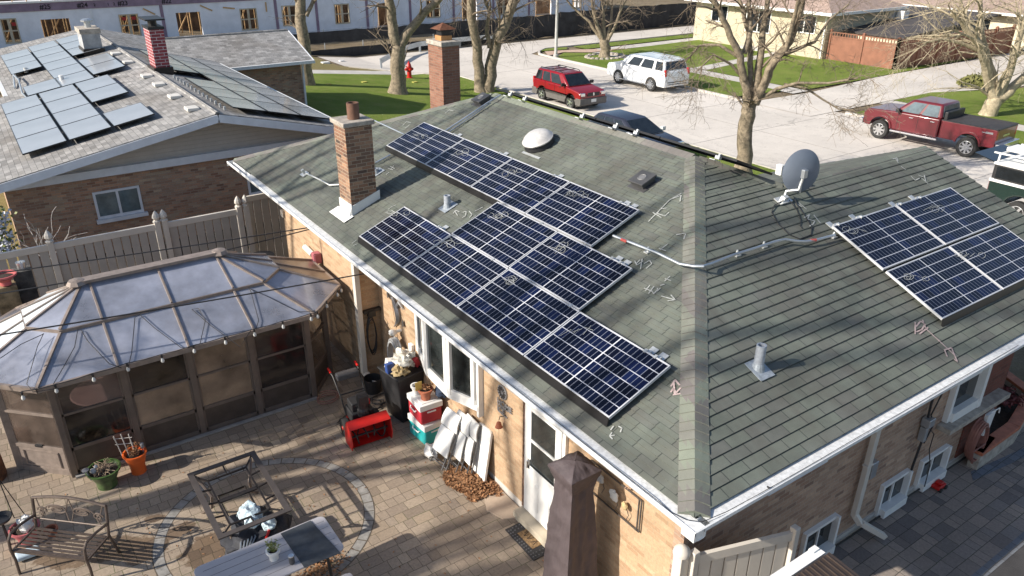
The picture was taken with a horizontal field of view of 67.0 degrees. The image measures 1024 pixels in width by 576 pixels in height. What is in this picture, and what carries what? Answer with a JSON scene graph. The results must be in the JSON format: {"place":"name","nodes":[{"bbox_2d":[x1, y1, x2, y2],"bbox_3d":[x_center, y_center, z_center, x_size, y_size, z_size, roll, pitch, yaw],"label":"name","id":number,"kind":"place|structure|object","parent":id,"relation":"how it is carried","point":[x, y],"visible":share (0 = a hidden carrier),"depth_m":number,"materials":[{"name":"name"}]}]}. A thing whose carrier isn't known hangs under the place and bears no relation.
{"place":"outdoors","nodes":[
{"label":"outdoors","id":0,"kind":"place"},
{"bbox_2d":[0,320,543,575],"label":"patio","id":1,"kind":"structure","parent":0,"point":[422,521],"depth_m":12.00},
{"bbox_2d":[0,280,21,314],"bbox_3d":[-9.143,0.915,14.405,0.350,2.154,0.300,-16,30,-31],"label":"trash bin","id":2,"kind":"object","parent":1,"relation":"on","point":[10,301],"visible":0.25,"depth_m":13.94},
{"bbox_2d":[11,265,39,303],"bbox_3d":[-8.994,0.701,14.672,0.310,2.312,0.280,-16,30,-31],"label":"trash bin","id":3,"kind":"object","parent":1,"relation":"on","point":[23,279],"visible":0.29,"depth_m":14.20,"materials":[{"name":"black plastic"}]},
{"bbox_2d":[7,495,120,575],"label":"metal bench","id":4,"kind":"object","parent":1,"relation":"on","point":[79,557],"visible":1,"depth_m":10.62,"materials":[{"name":"brown metal"}]},
{"bbox_2d":[8,514,39,545],"bbox_3d":[-6.975,3.447,11.080,0.400,0.463,0.400,-16,30,-31],"label":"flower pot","id":5,"kind":"object","parent":4,"relation":"on","point":[20,533],"visible":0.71,"depth_m":10.99,"materials":[{"name":"ceramic"}]},
{"bbox_2d":[85,457,120,490],"bbox_3d":[-6.419,2.933,12.204,0.510,0.430,0.510,-16,30,-31],"label":"flower pot","id":6,"kind":"object","parent":1,"relation":"on","point":[103,473],"visible":1,"depth_m":12.14,"materials":[{"name":"green ceramic"}]},
{"bbox_2d":[113,434,146,475],"bbox_3d":[-6.072,2.647,12.445,0.377,0.741,0.369,18,31,32],"label":"flower pot","id":7,"kind":"object","parent":1,"relation":"on","point":[134,457],"visible":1,"depth_m":12.41,"materials":[{"name":"orange ceramic"}]},
{"bbox_2d":[0,248,340,478],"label":"gazebo","id":8,"kind":"object","parent":1,"relation":"on","point":[182,396],"visible":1,"depth_m":12.93,"materials":[{"name":"brown metal"}]},
{"bbox_2d":[70,373,121,406],"bbox_3d":[-7.116,2.082,13.620,1.040,0.740,1.040,-16,30,-31],"label":"dining table","id":9,"kind":"object","parent":8,"relation":"on","point":[98,390],"visible":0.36,"depth_m":13.38,"materials":[{"name":"brown fabric"}]},
{"bbox_2d":[0,285,342,399],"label":"string lights","id":10,"kind":"object","parent":8,"relation":"attached to","point":[56,390],"visible":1,"depth_m":12.29,"materials":[{"name":"black plastic"}]},
{"bbox_2d":[152,457,374,575],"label":"ring joint","id":11,"kind":"object","parent":1,"relation":"on","point":[268,465],"visible":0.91,"depth_m":11.77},
{"bbox_2d":[153,458,373,575],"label":"paver ring","id":12,"kind":"object","parent":1,"relation":"on","point":[181,504],"visible":0.95,"depth_m":11.73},
{"bbox_2d":[164,464,363,575],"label":"ring field","id":13,"kind":"structure","parent":1,"relation":"on","point":[338,504],"depth_m":11.80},
{"bbox_2d":[187,451,291,539],"bbox_3d":[-3.933,3.247,11.252,1.000,0.736,1.620,-16,30,-31],"label":"table frame","id":14,"kind":"object","parent":13,"relation":"on","point":[207,508],"visible":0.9,"depth_m":11.13,"materials":[{"name":"brown metal"}]},
{"bbox_2d":[220,506,292,554],"bbox_3d":[-3.616,3.522,10.795,0.965,0.612,1.331,10,27,20],"label":"covered grill","id":15,"kind":"object","parent":13,"relation":"on","point":[243,539],"visible":0.29,"depth_m":10.69,"materials":[{"name":"metal"}]},
{"bbox_2d":[237,500,276,530],"bbox_3d":[-3.602,3.206,10.829,0.679,0.262,0.368,19,31,34],"label":"crumpled cloth","id":16,"kind":"object","parent":15,"relation":"on","point":[247,508],"visible":0.69,"depth_m":10.77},
{"bbox_2d":[194,517,343,575],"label":"plastic table","id":17,"kind":"object","parent":1,"relation":"on","point":[252,559],"visible":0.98,"depth_m":9.88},
{"bbox_2d":[281,521,339,567],"bbox_3d":[-2.650,3.346,10.160,0.520,0.006,0.790,-16,30,-31],"label":"slate mat","id":18,"kind":"object","parent":17,"relation":"on","point":[309,543],"visible":1,"depth_m":10.13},
{"bbox_2d":[64,412,543,575],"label":"scattered leaves","id":19,"kind":"object","parent":1,"relation":"on","point":[320,568],"visible":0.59,"depth_m":10.77,"materials":[{"name":"brown plant"}]},
{"bbox_2d":[327,360,392,450],"bbox_3d":[-2.702,2.041,13.519,0.722,0.942,1.383,-14,29,-27],"label":"snow blower","id":20,"kind":"object","parent":1,"relation":"on","point":[363,421],"visible":1,"depth_m":13.28,"materials":[{"name":"red metal"}]},
{"bbox_2d":[377,364,423,422],"bbox_3d":[-1.962,1.848,13.898,0.600,0.970,0.660,-21,33,-38],"label":"trash bin","id":21,"kind":"object","parent":1,"relation":"on","point":[396,390],"visible":0.56,"depth_m":13.65,"materials":[{"name":"black plastic"}]},
{"bbox_2d":[408,412,441,443],"bbox_3d":[-1.489,2.386,13.422,0.454,0.412,0.548,-19,31,-34],"label":"cooler","id":22,"kind":"object","parent":1,"relation":"on","point":[425,433],"visible":0.66,"depth_m":13.23,"materials":[{"name":"teal plastic"}]},
{"bbox_2d":[407,391,442,424],"bbox_3d":[-1.502,2.020,13.252,0.454,0.392,0.528,-15,29,-28],"label":"cooler","id":23,"kind":"object","parent":22,"relation":"on","point":[422,412],"visible":0.82,"depth_m":13.08,"materials":[{"name":"red plastic"}]},
{"bbox_2d":[428,407,461,470],"bbox_3d":[-1.086,2.481,12.633,0.463,0.934,0.445,-20,32,-36],"label":"folding chair","id":24,"kind":"object","parent":1,"relation":"on","point":[444,438],"visible":1,"depth_m":12.56,"materials":[{"name":"white plastic"}]},
{"bbox_2d":[444,409,471,472],"bbox_3d":[-0.869,2.503,12.548,0.376,0.966,0.445,-18,31,-33],"label":"folding chair","id":25,"kind":"object","parent":1,"relation":"on","point":[465,421],"visible":0.65,"depth_m":12.44,"materials":[{"name":"white plastic"}]},
{"bbox_2d":[456,413,481,473],"bbox_3d":[-0.708,2.545,12.437,0.300,0.985,0.445,-15,29,-28],"label":"folding chair","id":26,"kind":"object","parent":1,"relation":"on","point":[470,444],"visible":0.78,"depth_m":12.29,"materials":[{"name":"white plastic"}]},
{"bbox_2d":[442,462,503,501],"bbox_3d":[-0.665,3.068,12.337,0.721,0.169,1.146,-16,30,-31],"label":"leaf pile","id":27,"kind":"object","parent":1,"relation":"on","point":[469,484],"visible":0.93,"depth_m":12.25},
{"bbox_2d":[472,422,492,481],"bbox_3d":[-0.478,2.625,12.294,0.195,0.972,0.380,-16,30,-31],"label":"folding table","id":28,"kind":"object","parent":1,"relation":"on","point":[481,465],"visible":0.77,"depth_m":12.22,"materials":[{"name":"white plastic"}]},
{"bbox_2d":[484,487,518,519],"bbox_3d":[-0.204,3.332,11.899,0.440,0.020,0.800,-16,30,-31],"label":"step pad","id":29,"kind":"object","parent":1,"relation":"on","point":[504,506],"visible":0.85,"depth_m":11.85,"materials":[{"name":"beige concrete"}]},
{"bbox_2d":[505,522,544,560],"bbox_3d":[0.283,3.637,11.253,0.450,0.024,0.730,-16,30,-31],"label":"door mat","id":30,"kind":"object","parent":1,"relation":"on","point":[526,540],"depth_m":11.19,"materials":[{"name":"rubber"}]},
{"bbox_2d":[542,451,601,575],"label":"covered heater","id":31,"kind":"object","parent":1,"relation":"on","point":[571,545],"visible":1,"depth_m":9.50,"materials":[{"name":"brown fabric"}]},
{"bbox_2d":[671,543,690,575],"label":"gate post","id":32,"kind":"object","parent":1,"relation":"on","point":[681,555],"visible":1,"depth_m":8.56,"materials":[{"name":"plastic"}]},
{"bbox_2d":[687,524,800,575],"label":"white gate","id":33,"kind":"structure","parent":32,"relation":"attached to","point":[785,547],"depth_m":8.87,"materials":[{"name":"plastic"}]},
{"bbox_2d":[6,0,693,56],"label":"construction ground","id":34,"kind":"structure","parent":0,"point":[365,42],"depth_m":65.05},
{"bbox_2d":[0,0,600,48],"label":"townhouse shell","id":35,"kind":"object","parent":34,"relation":"on","point":[24,21],"visible":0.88,"depth_m":59.48,"materials":[{"name":"white plastic"}]},
{"bbox_2d":[0,37,1023,573],"bbox_3d":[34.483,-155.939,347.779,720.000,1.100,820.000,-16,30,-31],"label":"ground","id":36,"kind":"structure","parent":0,"point":[1016,367],"depth_m":45.92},
{"bbox_2d":[0,192,20,269],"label":"neighbour yard","id":37,"kind":"structure","parent":36,"relation":"on","point":[3,202],"depth_m":22.71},
{"bbox_2d":[0,219,283,315],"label":"mulch strip","id":38,"kind":"object","parent":37,"relation":"on","point":[152,256],"depth_m":20.72,"materials":[{"name":"soil"}]},
{"bbox_2d":[0,206,23,252],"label":"flowering shrub","id":39,"kind":"object","parent":38,"relation":"on","point":[5,244],"visible":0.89,"depth_m":17.91,"materials":[{"name":"white plant"}]},
{"bbox_2d":[0,193,288,316],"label":"vinyl fence","id":40,"kind":"object","parent":37,"relation":"on","point":[235,215],"visible":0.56,"depth_m":17.84,"materials":[{"name":"plastic"}]},
{"bbox_2d":[0,15,333,267],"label":"neighbour house","id":41,"kind":"structure","parent":37,"relation":"on","point":[180,148],"depth_m":20.96,"materials":[{"name":"grey"}]},
{"bbox_2d":[1,94,41,113],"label":"solar module","id":42,"kind":"object","parent":41,"relation":"on","point":[20,104],"visible":1,"depth_m":23.85,"materials":[{"name":"black glass"}]},
{"bbox_2d":[5,104,49,125],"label":"solar module","id":43,"kind":"object","parent":41,"relation":"on","point":[26,114],"visible":1,"depth_m":22.57,"materials":[{"name":"black glass"}]},
{"bbox_2d":[10,115,57,138],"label":"solar module","id":44,"kind":"object","parent":41,"relation":"on","point":[33,126],"visible":1,"depth_m":21.29,"materials":[{"name":"black glass"}]},
{"bbox_2d":[16,127,66,154],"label":"solar module","id":45,"kind":"object","parent":41,"relation":"on","point":[32,143],"visible":1,"depth_m":19.95,"materials":[{"name":"black glass"}]},
{"bbox_2d":[45,93,88,113],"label":"solar module","id":46,"kind":"object","parent":41,"relation":"on","point":[66,103],"visible":1,"depth_m":23.04,"materials":[{"name":"black glass"}]},
{"bbox_2d":[52,103,99,125],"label":"solar module","id":47,"kind":"object","parent":41,"relation":"on","point":[75,114],"visible":1,"depth_m":21.75,"materials":[{"name":"black glass"}]},
{"bbox_2d":[60,114,111,140],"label":"solar module","id":48,"kind":"object","parent":41,"relation":"on","point":[85,127],"visible":1,"depth_m":20.42,"materials":[{"name":"black glass"}]},
{"bbox_2d":[83,83,128,102],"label":"solar module","id":49,"kind":"object","parent":41,"relation":"on","point":[104,92],"visible":1,"depth_m":23.44,"materials":[{"name":"black glass"}]},
{"bbox_2d":[92,185,148,224],"bbox_3d":[-10.359,-2.209,20.452,1.258,0.838,0.118,-16,30,-31],"label":"window","id":50,"kind":"structure","parent":41,"relation":"in","point":[124,203],"depth_m":20.46,"materials":[{"name":"white glass"}]},
{"bbox_2d":[103,102,154,126],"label":"solar module","id":51,"kind":"object","parent":41,"relation":"on","point":[127,114],"visible":1,"depth_m":20.89,"materials":[{"name":"black glass"}]},
{"bbox_2d":[145,29,314,104],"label":"garage","id":52,"kind":"structure","parent":37,"relation":"on","point":[276,59],"depth_m":34.08,"materials":[{"name":"grey"}]},
{"bbox_2d":[292,2,696,55],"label":"site fence","id":53,"kind":"object","parent":36,"relation":"on","point":[544,25],"visible":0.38,"depth_m":65.67,"materials":[{"name":"black"}]},
{"bbox_2d":[349,66,775,169],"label":"kerb","id":54,"kind":"structure","parent":36,"relation":"on","point":[732,156],"depth_m":41.83,"materials":[{"name":"concrete"}]},
{"bbox_2d":[227,23,1023,575],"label":"brick house","id":55,"kind":"structure","parent":36,"relation":"on","point":[825,387],"depth_m":11.13,"materials":[{"name":"brick"}]},
{"bbox_2d":[0,273,363,335],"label":"overhead cable","id":56,"kind":"object","parent":55,"relation":"attached to","point":[177,305],"visible":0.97,"depth_m":12.30,"materials":[{"name":"black plastic"}]},
{"bbox_2d":[359,206,450,267],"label":"solar module","id":57,"kind":"object","parent":55,"relation":"on","point":[404,236],"visible":1,"depth_m":13.53,"materials":[{"name":"blue glass"}]},
{"bbox_2d":[386,122,463,164],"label":"solar module","id":58,"kind":"object","parent":55,"relation":"on","point":[424,143],"visible":1,"depth_m":16.19,"materials":[{"name":"blue glass"}]},
{"bbox_2d":[385,146,498,204],"bbox_3d":[-1.484,-2.240,15.104,0.030,0.110,4.408,-16,30,-31],"label":"array skirt","id":59,"kind":"object","parent":55,"relation":"attached to","point":[462,186],"visible":0.87,"depth_m":14.88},
{"bbox_2d":[414,314,483,417],"bbox_3d":[-1.157,0.987,12.564,0.333,1.480,2.160,-16,30,-31],"label":"bay window","id":60,"kind":"structure","parent":55,"relation":"in","point":[454,373],"depth_m":12.20,"materials":[{"name":"white paint"}]},
{"bbox_2d":[403,235,507,307],"bbox_3d":[-0.891,-0.354,12.406,1.131,0.436,1.839,-16,30,-31],"label":"solar module","id":61,"kind":"object","parent":55,"relation":"on","point":[454,270],"visible":0.98,"depth_m":12.25,"materials":[{"name":"blue glass"}]},
{"bbox_2d":[425,139,512,186],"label":"solar module","id":62,"kind":"object","parent":55,"relation":"on","point":[469,163],"visible":1,"depth_m":14.91,"materials":[{"name":"blue glass"}]},
{"bbox_2d":[358,236,608,426],"bbox_3d":[-0.845,0.336,11.533,0.030,0.110,6.880,-16,30,-31],"label":"array skirt","id":63,"kind":"object","parent":55,"relation":"attached to","point":[596,414],"visible":1,"depth_m":10.71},
{"bbox_2d":[451,202,557,268],"bbox_3d":[-0.080,-0.926,12.707,1.131,0.436,1.700,-16,30,-31],"label":"solar module","id":64,"kind":"object","parent":55,"relation":"on","point":[504,235],"visible":0.98,"depth_m":12.60,"materials":[{"name":"blue glass"}]},
{"bbox_2d":[457,269,579,355],"bbox_3d":[0.126,0.284,11.079,1.131,0.436,1.700,-16,30,-31],"label":"solar module","id":65,"kind":"object","parent":55,"relation":"on","point":[521,315],"visible":0.96,"depth_m":10.97,"materials":[{"name":"blue glass"}]},
{"bbox_2d":[471,158,569,214],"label":"solar module","id":66,"kind":"object","parent":55,"relation":"on","point":[519,186],"visible":1,"depth_m":13.63,"materials":[{"name":"blue glass"}]},
{"bbox_2d":[525,405,562,529],"bbox_3d":[0.428,2.565,10.896,0.101,1.960,0.800,-16,30,-31],"label":"door","id":67,"kind":"structure","parent":55,"relation":"in","point":[544,440],"depth_m":10.91,"materials":[{"name":"white paint"}]},
{"bbox_2d":[509,232,632,310],"bbox_3d":[0.897,-0.313,11.432,1.131,0.436,1.700,-16,30,-31],"label":"solar module","id":68,"kind":"object","parent":55,"relation":"on","point":[577,275],"visible":1,"depth_m":11.31,"materials":[{"name":"blue glass"}]},
{"bbox_2d":[525,182,639,247],"bbox_3d":[1.168,-1.239,12.458,1.131,0.436,1.700,-16,30,-31],"label":"solar module","id":69,"kind":"object","parent":55,"relation":"on","point":[586,216],"visible":1,"depth_m":12.34,"materials":[{"name":"blue glass"}]},
{"bbox_2d":[524,312,670,419],"bbox_3d":[1.104,0.897,9.803,1.131,0.436,1.700,-16,30,-31],"label":"solar module","id":70,"kind":"object","parent":55,"relation":"on","point":[605,371],"visible":1,"depth_m":9.67,"materials":[{"name":"blue glass"}]},
{"bbox_2d":[591,459,642,532],"bbox_3d":[1.245,2.580,9.595,0.079,0.496,0.946,-16,30,-31],"label":"rose panel","id":71,"kind":"object","parent":55,"relation":"attached to","point":[614,496],"visible":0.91,"depth_m":9.51,"materials":[{"name":"metal"}]},
{"bbox_2d":[660,137,772,174],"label":"solar module","id":72,"kind":"object","parent":55,"relation":"on","point":[719,156],"visible":1,"depth_m":12.97,"materials":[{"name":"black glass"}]},
{"bbox_2d":[771,149,819,238],"bbox_3d":[4.440,-1.538,12.093,0.654,1.136,1.353,8,27,15],"label":"satellite dish","id":73,"kind":"object","parent":55,"relation":"on","point":[798,171],"visible":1,"depth_m":12.19,"materials":[{"name":"metal"}]},
{"bbox_2d":[798,512,841,556],"bbox_3d":[4.272,3.533,10.743,0.720,0.620,0.140,-16,30,-31],"label":"basement window","id":74,"kind":"structure","parent":55,"relation":"in","point":[823,535],"depth_m":10.79,"materials":[{"name":"white paint"}]},
{"bbox_2d":[826,205,944,270],"bbox_3d":[5.883,-0.855,12.242,1.700,0.436,1.132,-16,30,-31],"label":"solar module","id":75,"kind":"object","parent":55,"relation":"on","point":[887,238],"visible":1,"depth_m":12.13,"materials":[{"name":"blue glass"}]},
{"bbox_2d":[874,468,913,518],"bbox_3d":[5.778,3.109,11.693,0.700,0.580,0.140,-16,30,-31],"label":"basement window","id":76,"kind":"structure","parent":55,"relation":"in","point":[892,495],"depth_m":11.71,"materials":[{"name":"white paint"}]},
{"bbox_2d":[913,443,952,491],"bbox_3d":[6.679,2.854,12.261,0.770,0.560,0.140,-16,30,-31],"label":"basement window","id":77,"kind":"structure","parent":55,"relation":"in","point":[939,458],"depth_m":12.27,"materials":[{"name":"white paint"}]},
{"bbox_2d":[888,187,998,245],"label":"solar module","id":78,"kind":"object","parent":55,"relation":"on","point":[949,215],"visible":0.99,"depth_m":13.04,"materials":[{"name":"blue glass"}]},
{"bbox_2d":[885,247,1002,319],"bbox_3d":[6.498,-0.102,11.624,1.700,0.417,0.958,-16,30,-31],"label":"solar module","id":79,"kind":"object","parent":55,"relation":"on","point":[942,284],"visible":1,"depth_m":11.57,"materials":[{"name":"blue glass"}]},
{"bbox_2d":[936,365,1010,435],"bbox_3d":[7.333,1.349,11.986,1.850,1.400,0.220,-16,30,-31],"label":"side window","id":80,"kind":"structure","parent":55,"relation":"in","point":[966,402],"depth_m":12.02,"materials":[{"name":"white paint"}]},
{"bbox_2d":[964,417,989,463],"bbox_3d":[7.537,2.482,12.554,0.449,0.846,0.154,-16,30,-31],"label":"brown hose","id":81,"kind":"object","parent":55,"relation":"hanging from","point":[975,438],"visible":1,"depth_m":12.43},
{"bbox_2d":[941,280,1023,326],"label":"array skirt","id":82,"kind":"object","parent":55,"relation":"attached to","point":[978,305],"visible":1,"depth_m":11.48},
{"bbox_2d":[949,225,1023,289],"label":"solar module","id":83,"kind":"object","parent":55,"relation":"on","point":[995,255],"visible":1,"depth_m":12.43,"materials":[{"name":"blue glass"}]},
{"bbox_2d":[588,109,684,149],"bbox_3d":[5.201,-6.661,33.649,2.280,1.560,4.660,-16,30,-31],"label":"dark hatchback","id":84,"kind":"object","parent":36,"relation":"on","point":[633,120],"visible":0.23,"depth_m":33.07,"materials":[{"name":"blue paint"}]},
{"bbox_2d":[770,545,858,575],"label":"shed","id":85,"kind":"structure","parent":36,"relation":"on","point":[814,560],"depth_m":7.89,"materials":[{"name":"metal"}]},
{"bbox_2d":[842,5,1001,42],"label":"dark roofed annex","id":86,"kind":"object","parent":36,"relation":"on","point":[910,27],"visible":0.33,"depth_m":56.74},
{"bbox_2d":[891,0,1023,46],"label":"house","id":87,"kind":"structure","parent":36,"relation":"on","point":[1002,24],"depth_m":64.00,"materials":[{"name":"beige"}]},
{"bbox_2d":[894,88,1023,124],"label":"yard","id":88,"kind":"structure","parent":36,"relation":"on","point":[1011,109],"depth_m":43.51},
{"bbox_2d":[854,0,1023,116],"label":"yard tree","id":89,"kind":"object","parent":88,"relation":"on","point":[997,92],"visible":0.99,"depth_m":39.00,"materials":[{"name":"brown plant"}]},
{"bbox_2d":[971,532,1023,575],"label":"driveway border","id":90,"kind":"object","parent":36,"relation":"on","point":[1001,557],"visible":1,"depth_m":10.97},
{"bbox_2d":[988,545,1023,575],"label":"asphalt drive","id":91,"kind":"structure","parent":36,"relation":"on","point":[1013,565],"depth_m":10.83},
{"bbox_2d":[306,73,775,174],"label":"front lawn","id":92,"kind":"structure","parent":0,"point":[375,99],"depth_m":40.92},
{"bbox_2d":[269,0,342,85],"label":"bare tree","id":93,"kind":"object","parent":92,"relation":"on","point":[301,14],"visible":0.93,"depth_m":40.98,"materials":[{"name":"brown plant"}]},
{"bbox_2d":[350,0,452,94],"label":"forked tree","id":94,"kind":"object","parent":92,"relation":"on","point":[398,43],"visible":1,"depth_m":41.08,"materials":[{"name":"brown plant"}]},
{"bbox_2d":[429,0,560,92],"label":"twin stem tree","id":95,"kind":"object","parent":92,"relation":"on","point":[485,79],"visible":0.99,"depth_m":44.04,"materials":[{"name":"brown plant"}]},
{"bbox_2d":[636,0,910,172],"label":"street tree","id":96,"kind":"object","parent":92,"relation":"on","point":[753,93],"visible":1,"depth_m":27.49,"materials":[{"name":"brown plant"}]},
{"bbox_2d":[558,53,780,95],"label":"corner lawn","id":97,"kind":"structure","parent":0,"point":[577,57],"depth_m":49.31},
{"bbox_2d":[529,0,660,57],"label":"young tree","id":98,"kind":"object","parent":97,"relation":"on","point":[603,36],"visible":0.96,"depth_m":56.31,"materials":[{"name":"brown plant"}]},
{"bbox_2d":[317,25,1023,203],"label":"street","id":99,"kind":"structure","parent":0,"point":[772,150],"depth_m":40.36,"materials":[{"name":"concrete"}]},
{"bbox_2d":[532,64,606,107],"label":"red suv","id":100,"kind":"object","parent":99,"relation":"on","point":[572,88],"visible":0.99,"depth_m":42.10,"materials":[{"name":"paint"}]},
{"bbox_2d":[538,32,742,100],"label":"kerb","id":101,"kind":"structure","parent":99,"relation":"on","point":[605,69],"depth_m":56.38,"materials":[{"name":"concrete"}]},
{"bbox_2d":[607,52,689,90],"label":"white suv","id":102,"kind":"object","parent":99,"relation":"on","point":[636,67],"visible":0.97,"depth_m":46.11,"materials":[{"name":"paint"}]},
{"bbox_2d":[859,96,1019,156],"bbox_3d":[19.262,-7.484,35.082,2.440,1.980,6.330,-18,31,-34],"label":"maroon pickup","id":103,"kind":"object","parent":99,"relation":"on","point":[931,117],"visible":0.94,"depth_m":34.25,"materials":[{"name":"paint"}]},
{"bbox_2d":[975,144,1023,214],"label":"work truck","id":104,"kind":"object","parent":99,"relation":"on","point":[1006,182],"visible":0.66,"depth_m":26.02,"materials":[{"name":"green paint"}]},
{"bbox_2d":[610,40,977,89],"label":"yard lawn","id":105,"kind":"structure","parent":0,"point":[782,72],"depth_m":54.10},
{"bbox_2d":[686,0,908,58],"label":"yellow house","id":106,"kind":"structure","parent":105,"relation":"on","point":[732,16],"depth_m":58.52,"materials":[{"name":"brick"}]},
{"bbox_2d":[825,24,1016,69],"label":"brown fence","id":107,"kind":"object","parent":105,"relation":"on","point":[843,48],"visible":0.63,"depth_m":54.94,"materials":[{"name":"wood"}]},
{"bbox_2d":[760,53,1023,115],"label":"driveway","id":108,"kind":"structure","parent":0,"point":[840,93],"depth_m":47.02,"materials":[{"name":"concrete"}]},
{"bbox_2d":[833,426,1023,575],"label":"side driveway","id":109,"kind":"structure","parent":0,"point":[964,523],"depth_m":11.49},
{"bbox_2d":[966,371,1023,469],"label":"planter","id":110,"kind":"object","parent":109,"relation":"on","point":[1007,424],"visible":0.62,"depth_m":13.29,"materials":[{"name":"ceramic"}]},
{"bbox_2d":[971,448,1023,479],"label":"paver band","id":111,"kind":"object","parent":109,"relation":"on","point":[997,464],"visible":1,"depth_m":12.85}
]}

